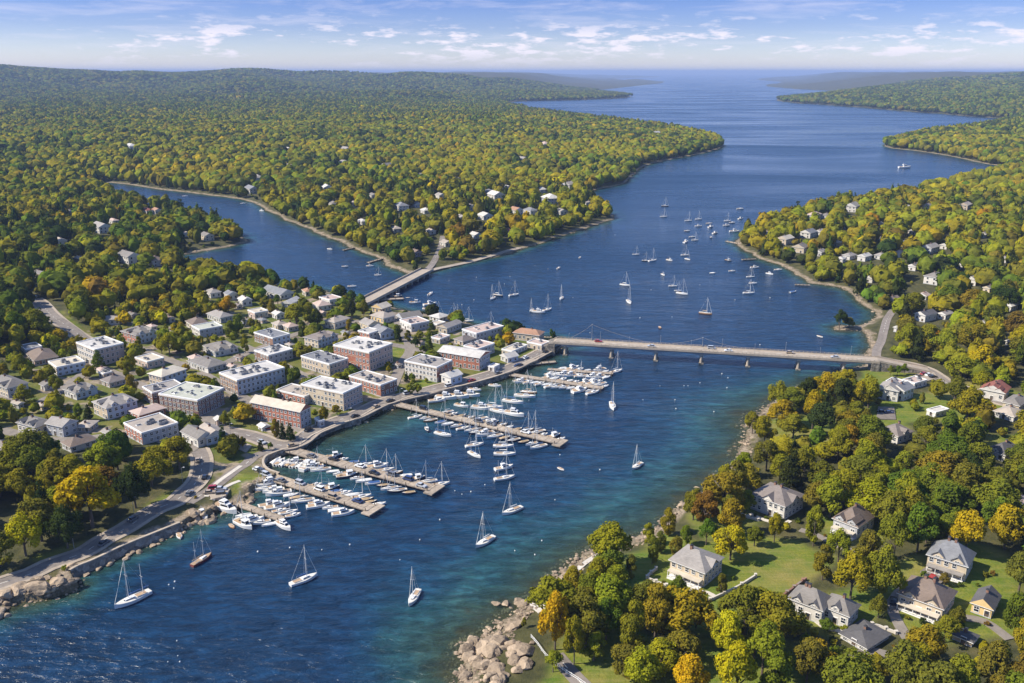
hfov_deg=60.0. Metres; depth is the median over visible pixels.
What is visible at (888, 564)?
broadleaf tree
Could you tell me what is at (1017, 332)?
broadleaf tree
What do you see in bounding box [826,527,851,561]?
broadleaf tree
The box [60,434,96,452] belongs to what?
house
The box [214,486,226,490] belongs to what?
parked car
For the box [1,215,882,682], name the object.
shore stones
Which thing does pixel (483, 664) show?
boulder
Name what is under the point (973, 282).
house
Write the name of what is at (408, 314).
shed
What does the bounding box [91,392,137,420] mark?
house
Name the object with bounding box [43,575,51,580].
boulder
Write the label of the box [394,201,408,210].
house
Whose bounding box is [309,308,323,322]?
broadleaf tree
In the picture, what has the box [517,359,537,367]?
quay apron
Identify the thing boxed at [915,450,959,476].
broadleaf tree
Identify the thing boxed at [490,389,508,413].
sailboat
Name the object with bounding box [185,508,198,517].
boulder
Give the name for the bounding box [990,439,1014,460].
house
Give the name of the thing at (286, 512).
sailboat
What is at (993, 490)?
broadleaf tree
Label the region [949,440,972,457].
broadleaf tree
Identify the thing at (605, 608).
broadleaf tree
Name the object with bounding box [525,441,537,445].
motorboat
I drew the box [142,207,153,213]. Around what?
house
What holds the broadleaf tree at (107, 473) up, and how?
on the ground
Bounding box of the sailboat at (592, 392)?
[585,373,598,394]
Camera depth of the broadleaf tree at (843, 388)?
406.75 m
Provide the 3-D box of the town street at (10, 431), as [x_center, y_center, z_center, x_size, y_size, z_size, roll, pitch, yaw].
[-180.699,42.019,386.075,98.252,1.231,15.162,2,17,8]
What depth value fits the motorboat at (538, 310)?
596.11 m
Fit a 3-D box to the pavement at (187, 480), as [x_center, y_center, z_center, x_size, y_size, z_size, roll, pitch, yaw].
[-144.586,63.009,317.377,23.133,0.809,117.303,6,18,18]
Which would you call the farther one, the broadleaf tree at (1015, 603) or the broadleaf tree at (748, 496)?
the broadleaf tree at (748, 496)
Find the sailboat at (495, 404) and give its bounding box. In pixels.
[486,386,502,408]
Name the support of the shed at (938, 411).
on the ground
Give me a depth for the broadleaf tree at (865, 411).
375.32 m
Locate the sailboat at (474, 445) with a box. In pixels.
[465,423,483,447]
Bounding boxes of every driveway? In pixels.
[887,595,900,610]
[920,567,943,583]
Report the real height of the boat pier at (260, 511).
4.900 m
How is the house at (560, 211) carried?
on the ground
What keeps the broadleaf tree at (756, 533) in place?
on the ground
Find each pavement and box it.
[0,447,213,589]
[0,453,193,578]
[33,304,71,338]
[41,298,92,337]
[224,349,536,441]
[225,346,562,450]
[901,360,979,389]
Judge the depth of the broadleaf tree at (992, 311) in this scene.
535.99 m
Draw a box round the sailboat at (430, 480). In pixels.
[419,463,437,482]
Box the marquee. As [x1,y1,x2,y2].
[429,313,448,320]
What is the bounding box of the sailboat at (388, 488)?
[381,472,398,489]
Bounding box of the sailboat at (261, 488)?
[255,464,276,490]
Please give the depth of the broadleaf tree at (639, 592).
250.99 m
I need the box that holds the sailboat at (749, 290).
[743,283,754,293]
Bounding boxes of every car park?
[209,488,229,499]
[238,443,251,452]
[877,406,895,419]
[919,372,937,381]
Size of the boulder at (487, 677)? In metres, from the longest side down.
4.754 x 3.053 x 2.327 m
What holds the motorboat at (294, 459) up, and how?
on the water
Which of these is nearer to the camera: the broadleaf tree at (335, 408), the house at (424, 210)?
the broadleaf tree at (335, 408)
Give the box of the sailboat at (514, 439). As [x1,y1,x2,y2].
[506,425,520,442]
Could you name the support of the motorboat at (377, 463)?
on the water
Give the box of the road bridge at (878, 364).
[539,324,931,372]
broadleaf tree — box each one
[0,279,13,287]
[0,280,8,289]
[0,306,24,319]
[0,441,26,473]
[0,463,14,496]
[0,530,13,566]
[2,428,52,452]
[3,310,28,326]
[3,511,42,556]
[4,467,35,500]
[7,444,44,476]
[10,354,27,372]
[17,498,62,541]
[22,308,49,331]
[32,445,46,472]
[33,459,68,484]
[35,456,69,480]
[37,478,54,489]
[41,504,83,548]
[46,448,63,463]
[46,485,60,508]
[48,374,63,389]
[49,437,60,451]
[53,453,83,482]
[53,465,121,527]
[55,342,62,353]
[58,503,83,511]
[69,284,91,296]
[73,403,82,420]
[82,441,122,469]
[94,464,118,479]
[95,429,132,469]
[99,465,120,489]
[111,461,150,507]
[122,355,133,376]
[124,374,138,390]
[133,451,173,485]
[134,336,142,347]
[144,445,169,459]
[154,334,162,353]
[156,332,178,355]
[163,436,192,469]
[173,292,194,310]
[218,411,230,425]
[219,295,236,313]
[224,320,236,336]
[232,314,245,321]
[239,436,245,445]
[240,334,248,352]
[259,295,268,308]
[270,418,279,437]
[272,294,281,302]
[284,303,308,323]
[298,320,304,329]
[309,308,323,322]
[318,406,328,418]
[331,405,342,412]
[343,332,348,339]
[345,298,355,315]
[346,319,351,330]
[359,301,367,313]
[393,324,402,333]
[404,330,411,340]
[406,383,414,392]
[410,336,420,345]
[414,383,421,391]
[419,345,426,350]
[521,617,526,625]
[524,574,576,624]
[537,589,570,650]
[545,649,563,671]
[563,565,582,589]
[563,614,583,663]
[566,594,611,647]
[576,586,598,621]
[577,569,600,588]
[579,630,606,660]
[586,520,633,566]
[586,556,608,577]
[592,573,632,613]
[594,548,623,571]
[598,597,622,640]
[605,564,628,582]
[610,643,637,679]
[619,599,645,646]
[623,645,666,682]
[625,554,636,578]
[628,578,657,624]
[642,522,654,543]
[642,582,671,637]
[645,637,681,673]
[648,534,659,563]
[653,589,682,615]
[656,530,666,552]
[660,507,676,535]
[664,629,701,658]
[665,585,720,633]
[668,575,687,590]
[669,535,682,554]
[672,653,710,682]
[680,525,692,543]
[683,487,706,519]
[691,490,719,523]
[699,518,716,544]
[701,471,744,504]
[709,608,746,650]
[711,524,748,560]
[713,640,757,682]
[715,464,731,475]
[715,573,727,592]
[717,497,745,533]
[717,584,763,636]
[721,493,738,509]
[725,460,750,491]
[730,452,754,469]
[739,489,756,511]
[741,462,762,489]
[741,586,775,623]
[744,411,758,433]
[744,623,758,658]
[745,618,793,675]
[747,525,763,545]
[753,439,778,469]
[753,591,808,637]
[755,415,777,443]
[759,649,791,682]
[766,399,799,421]
[767,380,787,401]
[768,512,784,541]
[769,453,793,479]
[776,386,804,410]
[776,413,809,438]
[777,441,796,455]
[793,636,829,682]
[794,447,815,479]
[797,377,816,396]
[799,445,817,471]
[802,480,828,505]
[803,388,825,428]
[805,504,824,545]
[807,401,835,427]
[807,459,834,483]
[812,471,829,506]
[813,371,837,395]
[813,543,834,579]
[815,637,837,668]
[816,475,847,517]
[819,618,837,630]
[820,646,885,682]
[824,378,852,405]
[826,429,854,462]
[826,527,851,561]
[828,424,851,452]
[829,468,861,509]
[830,417,858,429]
[832,547,878,598]
[834,309,848,328]
[834,369,856,382]
[834,424,859,455]
[835,410,861,424]
[839,454,879,480]
[841,400,864,419]
[842,317,854,325]
[844,477,891,510]
[847,438,887,467]
[849,379,870,402]
[853,436,886,455]
[855,414,894,443]
[856,528,881,556]
[857,408,872,426]
[860,378,882,407]
[862,654,888,675]
[867,432,885,447]
[867,543,907,593]
[869,593,888,617]
[870,489,908,519]
[873,471,886,485]
[876,510,912,554]
[877,638,933,682]
[879,464,893,484]
[885,468,930,499]
[887,365,894,373]
[894,322,921,341]
[894,365,901,373]
[894,450,914,470]
[894,471,920,489]
[895,641,934,682]
[896,316,920,330]
[896,485,932,519]
[901,363,908,372]
[904,623,947,661]
[905,501,939,551]
[905,660,962,682]
[906,292,925,315]
[912,425,938,442]
[912,461,948,485]
[913,415,940,441]
[913,469,935,478]
[914,450,931,464]
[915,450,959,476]
[915,515,940,542]
[918,323,938,338]
[923,478,970,508]
[926,432,960,451]
[929,329,961,348]
[930,481,977,514]
[933,614,962,641]
[936,283,961,296]
[936,410,961,443]
[936,511,958,539]
[939,572,950,584]
[941,435,965,448]
[942,375,967,398]
[944,355,976,376]
[946,388,992,419]
[948,508,986,546]
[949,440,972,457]
[949,462,985,492]
[949,606,966,622]
[949,652,980,682]
[950,452,967,473]
[955,452,984,472]
[956,421,985,444]
[958,289,979,305]
[958,324,987,345]
[961,417,977,425]
[962,317,988,330]
[968,442,995,472]
[969,344,1000,364]
[970,477,1023,509]
[971,369,993,389]
[971,420,982,442]
[975,474,983,484]
[975,640,1015,680]
[981,466,1014,487]
[981,496,1012,521]
[982,305,1004,322]
[985,674,1006,682]
[987,503,1023,549]
[991,283,1019,303]
[1002,450,1023,477]
[1003,310,1023,332]
[1003,591,1023,635]
[1004,439,1023,457]
[1004,550,1023,590]
[1004,670,1023,682]
[1008,325,1023,341]
[1008,651,1023,673]
[1009,332,1023,348]
[1013,410,1023,433]
[1013,618,1023,652]
[1017,461,1023,490]
[1020,381,1023,393]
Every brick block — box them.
[158,381,224,416]
[349,370,397,396]
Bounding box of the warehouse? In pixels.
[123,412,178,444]
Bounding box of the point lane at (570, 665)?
[555,652,590,682]
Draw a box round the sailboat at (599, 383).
[593,370,606,385]
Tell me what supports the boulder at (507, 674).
on the ground
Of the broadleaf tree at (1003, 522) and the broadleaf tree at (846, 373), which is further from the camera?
the broadleaf tree at (846, 373)
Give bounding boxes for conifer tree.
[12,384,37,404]
[32,479,52,520]
[43,334,50,348]
[83,404,93,419]
[91,350,105,368]
[218,425,225,441]
[257,440,264,450]
[278,423,285,438]
[286,423,295,440]
[424,333,433,351]
[427,320,434,331]
[778,447,804,488]
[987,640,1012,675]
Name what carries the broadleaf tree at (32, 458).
on the ground
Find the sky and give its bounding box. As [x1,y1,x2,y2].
[0,0,1023,74]
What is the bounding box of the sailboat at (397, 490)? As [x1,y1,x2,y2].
[387,469,406,492]
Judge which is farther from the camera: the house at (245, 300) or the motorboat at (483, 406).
the house at (245, 300)
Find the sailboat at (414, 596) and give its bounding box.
[408,569,421,606]
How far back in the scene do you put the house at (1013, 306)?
584.07 m
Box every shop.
[129,403,165,417]
[903,376,927,388]
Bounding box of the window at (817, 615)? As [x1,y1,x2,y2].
[815,612,819,619]
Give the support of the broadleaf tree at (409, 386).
on the ground
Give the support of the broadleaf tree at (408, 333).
on the ground
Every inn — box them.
[249,394,311,428]
[304,330,337,347]
[437,345,490,370]
[512,327,544,340]
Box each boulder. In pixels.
[0,588,12,598]
[4,601,11,605]
[4,613,11,617]
[10,581,26,593]
[12,587,21,595]
[23,581,50,595]
[29,576,43,581]
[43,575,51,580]
[43,584,54,593]
[49,576,66,587]
[50,586,56,592]
[62,578,78,585]
[66,563,77,567]
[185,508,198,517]
[185,522,192,527]
[198,519,205,525]
[204,518,215,524]
[207,505,217,510]
[458,643,471,650]
[458,670,471,679]
[459,648,470,654]
[462,651,472,661]
[467,635,476,643]
[468,655,483,663]
[471,658,489,669]
[476,639,489,655]
[482,642,499,658]
[483,671,496,682]
[487,661,504,673]
[489,635,508,645]
[489,657,498,661]
[490,674,503,682]
[491,601,500,605]
[498,672,506,682]
[499,645,507,650]
[501,671,509,677]
[502,600,508,605]
[504,639,516,645]
[505,619,522,631]
[505,650,516,657]
[507,642,534,656]
[507,653,520,665]
[511,665,522,672]
[514,597,527,606]
[516,656,533,669]
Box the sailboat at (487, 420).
[483,400,493,421]
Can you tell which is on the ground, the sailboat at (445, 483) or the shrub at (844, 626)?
the shrub at (844, 626)
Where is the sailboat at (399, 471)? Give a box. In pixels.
[388,458,402,473]
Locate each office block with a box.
[254,344,292,362]
[301,350,348,375]
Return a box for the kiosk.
[488,363,499,371]
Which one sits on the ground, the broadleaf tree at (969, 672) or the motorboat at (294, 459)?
the broadleaf tree at (969, 672)
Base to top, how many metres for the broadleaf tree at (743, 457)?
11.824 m
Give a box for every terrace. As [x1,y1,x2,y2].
[462,322,503,340]
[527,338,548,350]
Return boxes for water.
[0,75,997,682]
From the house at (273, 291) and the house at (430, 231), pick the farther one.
the house at (430, 231)
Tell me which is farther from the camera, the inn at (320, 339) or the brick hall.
the inn at (320, 339)
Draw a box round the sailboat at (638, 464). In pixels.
[632,447,643,469]
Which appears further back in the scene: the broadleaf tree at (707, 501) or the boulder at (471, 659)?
the broadleaf tree at (707, 501)
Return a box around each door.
[832,616,837,624]
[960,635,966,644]
[983,609,989,618]
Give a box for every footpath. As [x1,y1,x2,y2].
[204,465,241,496]
[211,480,240,500]
[530,555,595,613]
[688,587,714,596]
[749,513,791,522]
[815,622,841,632]
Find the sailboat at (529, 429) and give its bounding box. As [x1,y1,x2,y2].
[523,413,533,430]
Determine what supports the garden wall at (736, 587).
on the ground
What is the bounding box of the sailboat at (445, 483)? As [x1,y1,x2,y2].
[432,461,449,484]
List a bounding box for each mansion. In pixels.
[667,544,724,588]
[750,481,803,518]
[788,581,861,626]
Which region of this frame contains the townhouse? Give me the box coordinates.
[147,365,186,383]
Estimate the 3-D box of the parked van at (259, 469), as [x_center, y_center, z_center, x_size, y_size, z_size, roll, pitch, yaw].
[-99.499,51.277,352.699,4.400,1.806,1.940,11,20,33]
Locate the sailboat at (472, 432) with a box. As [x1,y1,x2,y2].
[469,412,483,434]
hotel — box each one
[219,360,285,395]
[333,336,392,370]
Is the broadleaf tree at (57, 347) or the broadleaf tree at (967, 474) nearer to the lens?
the broadleaf tree at (967, 474)
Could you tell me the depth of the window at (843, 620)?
251.89 m
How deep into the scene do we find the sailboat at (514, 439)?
388.46 m
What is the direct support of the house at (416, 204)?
on the ground
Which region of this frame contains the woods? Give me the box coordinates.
[0,64,1023,682]
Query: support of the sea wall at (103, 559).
on the ground
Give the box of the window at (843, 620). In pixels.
[840,617,845,623]
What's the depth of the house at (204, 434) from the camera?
379.28 m
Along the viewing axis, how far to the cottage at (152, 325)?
547.90 m
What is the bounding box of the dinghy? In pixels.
[176,532,181,539]
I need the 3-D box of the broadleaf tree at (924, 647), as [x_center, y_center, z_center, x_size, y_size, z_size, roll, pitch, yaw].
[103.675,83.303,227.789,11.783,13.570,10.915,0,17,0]
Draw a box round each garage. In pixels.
[838,618,891,651]
[951,627,979,646]
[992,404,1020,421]
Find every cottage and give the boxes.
[11,398,24,408]
[38,401,47,410]
[76,420,98,431]
[100,427,110,435]
[104,314,121,324]
[128,310,137,318]
[146,322,157,329]
[166,314,175,322]
[213,415,224,425]
[226,362,237,369]
[234,353,245,361]
[235,302,243,309]
[257,316,267,323]
[285,341,293,347]
[301,287,310,295]
[318,309,326,316]
[341,329,350,335]
[392,360,402,367]
[417,338,424,346]
[440,369,462,384]
[453,333,475,345]
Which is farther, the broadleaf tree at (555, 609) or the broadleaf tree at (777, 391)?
the broadleaf tree at (777, 391)
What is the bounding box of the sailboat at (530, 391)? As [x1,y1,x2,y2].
[521,374,536,393]
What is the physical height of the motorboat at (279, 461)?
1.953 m
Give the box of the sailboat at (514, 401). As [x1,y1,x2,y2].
[502,376,522,403]
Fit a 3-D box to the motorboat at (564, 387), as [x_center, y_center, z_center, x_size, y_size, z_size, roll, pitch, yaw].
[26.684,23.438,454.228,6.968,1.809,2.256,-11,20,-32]
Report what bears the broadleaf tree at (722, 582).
on the ground
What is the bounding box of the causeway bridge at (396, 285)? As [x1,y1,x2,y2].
[355,268,433,304]
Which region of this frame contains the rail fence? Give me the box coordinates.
[531,635,565,670]
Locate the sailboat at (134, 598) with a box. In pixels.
[114,559,152,608]
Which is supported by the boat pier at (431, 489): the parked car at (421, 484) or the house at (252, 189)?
the parked car at (421, 484)
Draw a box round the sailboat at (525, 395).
[514,371,535,397]
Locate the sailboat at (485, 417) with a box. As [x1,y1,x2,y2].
[472,401,487,419]
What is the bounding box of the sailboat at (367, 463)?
[360,444,372,464]
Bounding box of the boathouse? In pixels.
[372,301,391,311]
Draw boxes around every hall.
[142,379,179,403]
[276,383,309,403]
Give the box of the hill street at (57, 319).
[33,298,90,338]
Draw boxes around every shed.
[257,422,270,431]
[281,296,299,307]
[396,310,422,320]
[500,351,518,362]
[501,342,527,353]
[926,405,949,416]
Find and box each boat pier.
[234,501,284,519]
[272,472,384,515]
[285,446,444,495]
[379,297,403,300]
[393,402,567,446]
[508,372,603,390]
[531,359,556,365]
[547,367,612,376]
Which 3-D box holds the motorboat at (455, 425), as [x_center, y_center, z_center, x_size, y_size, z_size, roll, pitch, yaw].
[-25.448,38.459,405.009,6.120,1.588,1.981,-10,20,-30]
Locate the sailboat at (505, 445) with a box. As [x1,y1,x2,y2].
[493,421,513,447]
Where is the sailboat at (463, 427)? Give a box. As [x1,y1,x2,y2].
[456,414,468,430]
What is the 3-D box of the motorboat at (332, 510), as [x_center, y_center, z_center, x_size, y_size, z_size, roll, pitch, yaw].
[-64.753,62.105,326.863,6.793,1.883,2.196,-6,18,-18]
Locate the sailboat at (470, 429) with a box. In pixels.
[464,415,477,431]
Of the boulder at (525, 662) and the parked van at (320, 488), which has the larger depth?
the parked van at (320, 488)
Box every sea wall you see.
[68,522,183,577]
[262,447,291,474]
[299,346,558,448]
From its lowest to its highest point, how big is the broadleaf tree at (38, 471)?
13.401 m
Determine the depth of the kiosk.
473.09 m
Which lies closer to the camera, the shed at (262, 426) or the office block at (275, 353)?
the shed at (262, 426)
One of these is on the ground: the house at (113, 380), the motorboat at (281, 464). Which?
the house at (113, 380)
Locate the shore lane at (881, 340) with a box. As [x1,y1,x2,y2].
[871,308,895,355]
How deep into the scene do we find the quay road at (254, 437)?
409.43 m
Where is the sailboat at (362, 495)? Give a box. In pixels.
[351,471,371,497]
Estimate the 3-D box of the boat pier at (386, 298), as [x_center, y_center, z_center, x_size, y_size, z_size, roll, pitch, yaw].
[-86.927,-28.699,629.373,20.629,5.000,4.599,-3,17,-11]
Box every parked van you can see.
[208,484,216,489]
[216,490,227,494]
[256,467,264,472]
[260,470,270,476]
[294,478,305,485]
[304,426,312,431]
[313,484,324,491]
[327,492,338,499]
[386,470,396,476]
[402,475,413,481]
[419,405,427,409]
[444,383,453,387]
[473,417,482,422]
[928,573,937,579]
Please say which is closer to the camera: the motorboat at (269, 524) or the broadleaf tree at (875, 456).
the motorboat at (269, 524)
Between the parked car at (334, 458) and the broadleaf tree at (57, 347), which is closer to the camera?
the parked car at (334, 458)
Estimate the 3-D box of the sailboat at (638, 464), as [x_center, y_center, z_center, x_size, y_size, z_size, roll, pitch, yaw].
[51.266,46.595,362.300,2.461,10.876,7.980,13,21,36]
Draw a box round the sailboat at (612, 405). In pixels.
[609,382,615,409]
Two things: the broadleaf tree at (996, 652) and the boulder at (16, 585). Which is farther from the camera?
the boulder at (16, 585)
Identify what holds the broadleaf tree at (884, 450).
on the ground
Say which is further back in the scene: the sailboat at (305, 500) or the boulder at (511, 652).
the sailboat at (305, 500)
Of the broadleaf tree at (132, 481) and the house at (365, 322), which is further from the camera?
the house at (365, 322)
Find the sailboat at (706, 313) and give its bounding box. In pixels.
[699,300,711,314]
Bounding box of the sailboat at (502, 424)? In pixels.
[497,408,507,425]
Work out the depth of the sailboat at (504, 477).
352.08 m
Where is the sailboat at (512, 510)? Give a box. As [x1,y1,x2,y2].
[502,484,523,515]
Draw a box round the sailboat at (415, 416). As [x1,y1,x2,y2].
[407,399,421,418]
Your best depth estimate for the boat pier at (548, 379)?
460.69 m
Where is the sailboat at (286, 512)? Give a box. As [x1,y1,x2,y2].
[278,489,297,515]
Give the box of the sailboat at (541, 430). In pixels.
[530,412,545,433]
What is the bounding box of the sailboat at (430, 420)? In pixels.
[423,403,437,422]
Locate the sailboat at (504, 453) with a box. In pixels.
[494,429,515,455]
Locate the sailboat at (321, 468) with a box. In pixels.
[310,449,330,471]
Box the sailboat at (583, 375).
[577,362,587,377]
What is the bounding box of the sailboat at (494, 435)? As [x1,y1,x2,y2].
[487,418,502,438]
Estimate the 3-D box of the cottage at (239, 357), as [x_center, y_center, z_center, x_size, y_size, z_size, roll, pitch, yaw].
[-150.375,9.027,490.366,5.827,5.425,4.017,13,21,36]
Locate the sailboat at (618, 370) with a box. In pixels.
[610,352,621,373]
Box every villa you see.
[15,414,77,436]
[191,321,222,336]
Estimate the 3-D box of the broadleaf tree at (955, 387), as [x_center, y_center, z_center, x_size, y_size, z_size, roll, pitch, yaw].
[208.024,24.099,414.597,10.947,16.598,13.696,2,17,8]
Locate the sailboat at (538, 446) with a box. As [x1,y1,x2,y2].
[530,426,547,449]
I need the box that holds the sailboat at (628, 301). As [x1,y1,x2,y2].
[626,288,630,303]
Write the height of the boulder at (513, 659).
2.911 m
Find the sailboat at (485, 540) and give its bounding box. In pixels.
[476,513,495,547]
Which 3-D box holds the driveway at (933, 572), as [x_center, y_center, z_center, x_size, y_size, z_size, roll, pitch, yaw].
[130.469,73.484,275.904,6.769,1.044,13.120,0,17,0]
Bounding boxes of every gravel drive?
[799,528,854,551]
[850,648,891,656]
[887,585,908,638]
[966,615,1014,639]
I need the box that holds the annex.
[314,417,324,426]
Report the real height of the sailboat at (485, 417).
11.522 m
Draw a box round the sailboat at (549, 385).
[543,369,554,387]
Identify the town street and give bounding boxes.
[0,365,95,405]
[3,427,197,450]
[104,366,218,426]
[126,319,361,369]
[196,371,316,435]
[240,345,371,410]
[306,338,506,371]
[370,303,414,403]
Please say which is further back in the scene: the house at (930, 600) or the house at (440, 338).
the house at (440, 338)
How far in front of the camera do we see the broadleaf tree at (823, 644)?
233.33 m
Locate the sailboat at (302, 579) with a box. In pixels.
[289,546,316,586]
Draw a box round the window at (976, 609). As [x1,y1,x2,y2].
[973,605,979,612]
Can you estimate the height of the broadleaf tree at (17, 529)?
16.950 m
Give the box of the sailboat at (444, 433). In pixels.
[434,416,450,436]
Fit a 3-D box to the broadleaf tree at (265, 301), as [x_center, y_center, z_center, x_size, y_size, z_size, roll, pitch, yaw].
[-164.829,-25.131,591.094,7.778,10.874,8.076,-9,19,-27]
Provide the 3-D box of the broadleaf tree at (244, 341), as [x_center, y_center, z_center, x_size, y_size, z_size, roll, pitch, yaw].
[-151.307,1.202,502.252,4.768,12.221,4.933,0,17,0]
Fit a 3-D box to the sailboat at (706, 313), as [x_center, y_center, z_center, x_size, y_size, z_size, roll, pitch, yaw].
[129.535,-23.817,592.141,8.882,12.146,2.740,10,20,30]
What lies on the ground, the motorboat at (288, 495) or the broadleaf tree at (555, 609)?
the broadleaf tree at (555, 609)
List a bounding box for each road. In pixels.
[0,448,209,587]
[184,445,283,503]
[220,350,542,447]
[425,236,444,269]
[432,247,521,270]
[928,368,1002,404]
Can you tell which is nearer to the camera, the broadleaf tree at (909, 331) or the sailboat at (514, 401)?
the sailboat at (514, 401)
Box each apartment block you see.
[76,336,124,364]
[300,375,362,410]
[404,353,452,381]
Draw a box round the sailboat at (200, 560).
[190,529,211,567]
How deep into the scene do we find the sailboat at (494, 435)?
392.86 m
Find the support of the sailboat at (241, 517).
on the water
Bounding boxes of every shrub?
[830,639,837,646]
[840,624,847,629]
[919,617,926,623]
[983,571,989,577]
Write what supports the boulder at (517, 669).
on the ground
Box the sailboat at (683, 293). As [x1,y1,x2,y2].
[676,282,687,294]
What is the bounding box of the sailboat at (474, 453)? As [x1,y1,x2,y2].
[467,433,480,457]
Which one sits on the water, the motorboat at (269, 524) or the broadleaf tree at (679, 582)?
the motorboat at (269, 524)
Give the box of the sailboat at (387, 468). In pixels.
[378,450,394,471]
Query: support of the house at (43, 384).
on the ground
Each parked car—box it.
[97,539,110,546]
[126,515,138,521]
[184,490,193,495]
[201,474,208,479]
[203,489,215,494]
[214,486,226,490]
[275,477,286,482]
[286,443,297,446]
[306,453,316,457]
[328,456,338,460]
[351,497,363,503]
[354,463,365,467]
[368,469,379,474]
[415,482,426,487]
[443,411,452,415]
[520,429,530,433]
[884,410,893,413]
[890,596,896,605]
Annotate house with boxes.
[0,374,28,397]
[20,342,41,352]
[25,347,58,365]
[39,379,51,390]
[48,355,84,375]
[57,237,66,245]
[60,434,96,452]
[63,381,97,399]
[74,255,81,261]
[91,392,137,420]
[94,221,110,233]
[96,365,106,372]
[98,367,111,377]
[100,372,125,387]
[109,217,118,223]
[118,249,139,263]
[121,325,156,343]
[127,143,134,148]
[135,353,164,368]
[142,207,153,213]
[149,255,162,266]
[152,207,161,213]
[180,422,224,447]
[185,316,207,329]
[187,353,200,359]
[187,355,226,373]
[201,231,213,240]
[202,340,238,356]
[205,287,221,297]
[206,309,232,322]
[223,289,237,300]
[237,295,252,306]
[245,185,256,193]
[247,307,267,319]
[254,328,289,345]
[264,285,293,299]
[271,309,284,318]
[271,319,286,329]
[282,320,298,331]
[312,298,331,310]
[319,294,340,305]
[322,183,331,189]
[323,315,349,329]
[357,218,364,224]
[358,327,378,339]
[359,317,379,328]
[370,309,394,323]
[372,324,393,340]
[390,225,401,232]
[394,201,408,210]
[399,316,429,331]
[411,201,419,207]
[413,248,422,256]
[420,207,429,213]
[426,227,435,234]
[429,320,445,328]
[431,333,449,343]
[434,192,444,198]
[439,239,450,246]
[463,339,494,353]
[469,231,480,238]
[477,211,492,219]
[487,190,504,199]
[511,205,522,214]
[523,206,537,214]
[538,186,547,192]
[540,193,557,203]
[557,208,566,214]
[562,181,572,188]
[778,234,794,244]
[792,242,807,252]
[800,228,817,237]
[807,210,821,219]
[817,248,825,255]
[830,502,874,540]
[834,239,841,246]
[839,255,845,262]
[842,251,857,259]
[846,201,859,211]
[857,252,871,261]
[867,275,874,282]
[874,251,882,259]
[878,376,915,401]
[885,420,914,443]
[890,294,898,301]
[895,249,902,257]
[896,574,957,623]
[908,229,915,234]
[908,262,917,270]
[914,309,937,322]
[921,202,931,209]
[921,291,930,299]
[922,242,939,253]
[923,271,939,284]
[926,536,976,582]
[937,309,953,319]
[940,243,947,249]
[958,201,971,209]
[970,276,977,285]
[970,585,1001,618]
[979,379,1011,401]
[982,284,991,292]
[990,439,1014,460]
[1002,393,1023,409]
[1006,302,1018,310]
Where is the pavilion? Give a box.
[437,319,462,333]
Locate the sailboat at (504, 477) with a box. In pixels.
[493,452,514,480]
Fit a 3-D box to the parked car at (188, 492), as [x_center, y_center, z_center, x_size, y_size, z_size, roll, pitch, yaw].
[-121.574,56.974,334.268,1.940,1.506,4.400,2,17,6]
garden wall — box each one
[646,566,667,586]
[709,573,757,601]
[740,511,759,521]
[777,577,806,595]
[870,621,898,634]
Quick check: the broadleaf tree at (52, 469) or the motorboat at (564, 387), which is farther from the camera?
the motorboat at (564, 387)
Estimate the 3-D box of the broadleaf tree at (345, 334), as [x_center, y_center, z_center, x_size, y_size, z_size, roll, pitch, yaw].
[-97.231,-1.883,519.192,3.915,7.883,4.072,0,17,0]
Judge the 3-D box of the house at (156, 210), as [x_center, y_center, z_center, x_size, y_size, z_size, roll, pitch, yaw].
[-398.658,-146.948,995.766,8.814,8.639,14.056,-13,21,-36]
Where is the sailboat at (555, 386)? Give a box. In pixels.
[551,370,562,388]
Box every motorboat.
[199,506,207,518]
[215,494,236,513]
[233,513,251,529]
[247,514,263,523]
[253,519,270,524]
[257,476,277,486]
[257,498,281,508]
[261,522,275,526]
[262,483,284,492]
[263,499,289,510]
[265,483,291,496]
[269,456,280,464]
[271,508,285,512]
[272,457,284,466]
[274,516,290,530]
[278,458,289,467]
[282,492,298,497]
[283,456,305,463]
[285,512,300,518]
[288,459,300,468]
[289,495,305,500]
[298,458,316,471]
[300,461,323,469]
[306,497,329,509]
[322,505,338,509]
[324,481,339,489]
[326,450,342,457]
[326,469,339,472]
[327,507,344,513]
[331,505,354,516]
[333,471,346,475]
[335,469,357,479]
[336,490,351,494]
[344,492,359,496]
[350,476,364,479]
[356,478,372,482]
[361,497,373,500]
[365,480,380,484]
[366,460,388,468]
[376,483,389,486]
[390,291,401,297]
[402,490,415,494]
[409,299,420,303]
[414,471,424,479]
[423,300,435,305]
[427,397,445,402]
[434,391,456,399]
[441,421,453,425]
[450,390,468,398]
[450,423,461,427]
[454,398,467,407]
[463,388,479,396]
[468,387,480,391]
[471,402,491,409]
[476,427,494,436]
[488,383,500,386]
[494,461,512,471]
[498,435,510,440]
[503,405,523,416]
[515,377,527,383]
[518,439,528,443]
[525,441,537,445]
[531,308,544,312]
[534,381,544,385]
[543,372,554,377]
[547,431,560,437]
[556,370,567,376]
[559,385,569,388]
[564,364,578,369]
[564,371,577,377]
[571,386,586,393]
[578,378,590,382]
[585,378,600,384]
[586,372,596,378]
[593,364,606,370]
[593,371,605,378]
[898,164,910,167]
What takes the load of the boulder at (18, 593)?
on the ground
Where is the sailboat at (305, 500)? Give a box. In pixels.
[291,474,314,502]
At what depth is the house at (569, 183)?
1207.47 m
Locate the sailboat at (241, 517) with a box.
[232,495,257,520]
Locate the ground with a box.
[0,71,1023,682]

